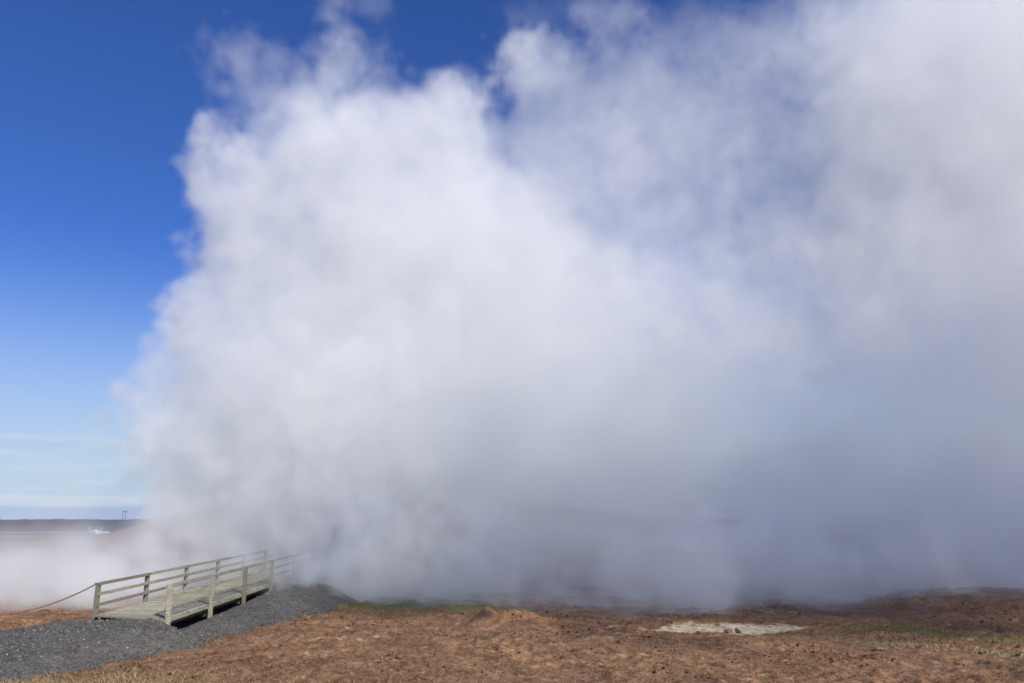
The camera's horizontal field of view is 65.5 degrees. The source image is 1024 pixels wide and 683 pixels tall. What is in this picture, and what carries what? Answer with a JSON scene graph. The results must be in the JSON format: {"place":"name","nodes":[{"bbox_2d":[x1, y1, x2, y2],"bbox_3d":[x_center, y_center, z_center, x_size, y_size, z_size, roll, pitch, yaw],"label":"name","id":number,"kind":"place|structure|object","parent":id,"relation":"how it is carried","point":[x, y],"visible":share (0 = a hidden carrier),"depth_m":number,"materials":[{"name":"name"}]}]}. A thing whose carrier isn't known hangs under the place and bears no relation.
{"place":"outdoors","nodes":[
{"label":"outdoors","id":0,"kind":"place"},
{"bbox_2d":[12,557,56,558],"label":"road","id":1,"kind":"structure","parent":0,"point":[29,558],"depth_m":70.89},
{"bbox_2d":[16,532,56,532],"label":"road","id":2,"kind":"structure","parent":0,"point":[36,532],"depth_m":207.08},
{"bbox_2d":[0,569,376,682],"bbox_3d":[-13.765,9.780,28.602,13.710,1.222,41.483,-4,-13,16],"label":"gravel path","id":3,"kind":"structure","parent":0,"point":[356,583],"depth_m":22.25,"materials":[{"name":"grey gravel"}]},
{"bbox_2d":[0,496,1023,682],"bbox_3d":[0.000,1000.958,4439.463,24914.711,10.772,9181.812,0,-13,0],"label":"ground","id":4,"kind":"structure","parent":0,"point":[433,549],"depth_m":41.69,"materials":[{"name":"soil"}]},
{"bbox_2d":[89,526,108,533],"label":"wellhead","id":5,"kind":"object","parent":4,"relation":"on","point":[95,531],"visible":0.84,"depth_m":199.10,"materials":[{"name":"white metal"}]},
{"bbox_2d":[92,543,341,625],"bbox_3d":[-11.493,10.672,35.673,2.772,2.543,25.178,0,-13,0],"label":"footbridge","id":6,"kind":"object","parent":4,"relation":"on","point":[170,607],"visible":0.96,"depth_m":29.34,"materials":[{"name":"brown wood"}]},
{"bbox_2d":[0,583,98,614],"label":"rope","id":7,"kind":"object","parent":6,"relation":"attached to","point":[50,603],"visible":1,"depth_m":24.73,"materials":[{"name":"brown fabric"}]},
{"bbox_2d":[2,599,1023,644],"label":"grass","id":8,"kind":"structure","parent":4,"relation":"on","point":[470,609],"depth_m":31.29,"materials":[{"name":"plant"}]},
{"bbox_2d":[41,591,1023,682],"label":"peat clods","id":9,"kind":"object","parent":4,"relation":"on","point":[647,652],"visible":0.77,"depth_m":21.21,"materials":[{"name":"brown soil"}]},
{"bbox_2d":[724,629,732,632],"bbox_3d":[6.881,9.263,25.332,0.306,0.234,0.326,0,-13,0],"label":"boulder","id":10,"kind":"object","parent":4,"relation":"on","point":[728,631],"visible":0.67,"depth_m":25.25,"materials":[{"name":"stone"}]},
{"bbox_2d":[0,0,1023,519],"label":"sky","id":11,"kind":"structure","parent":0,"point":[652,259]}
]}

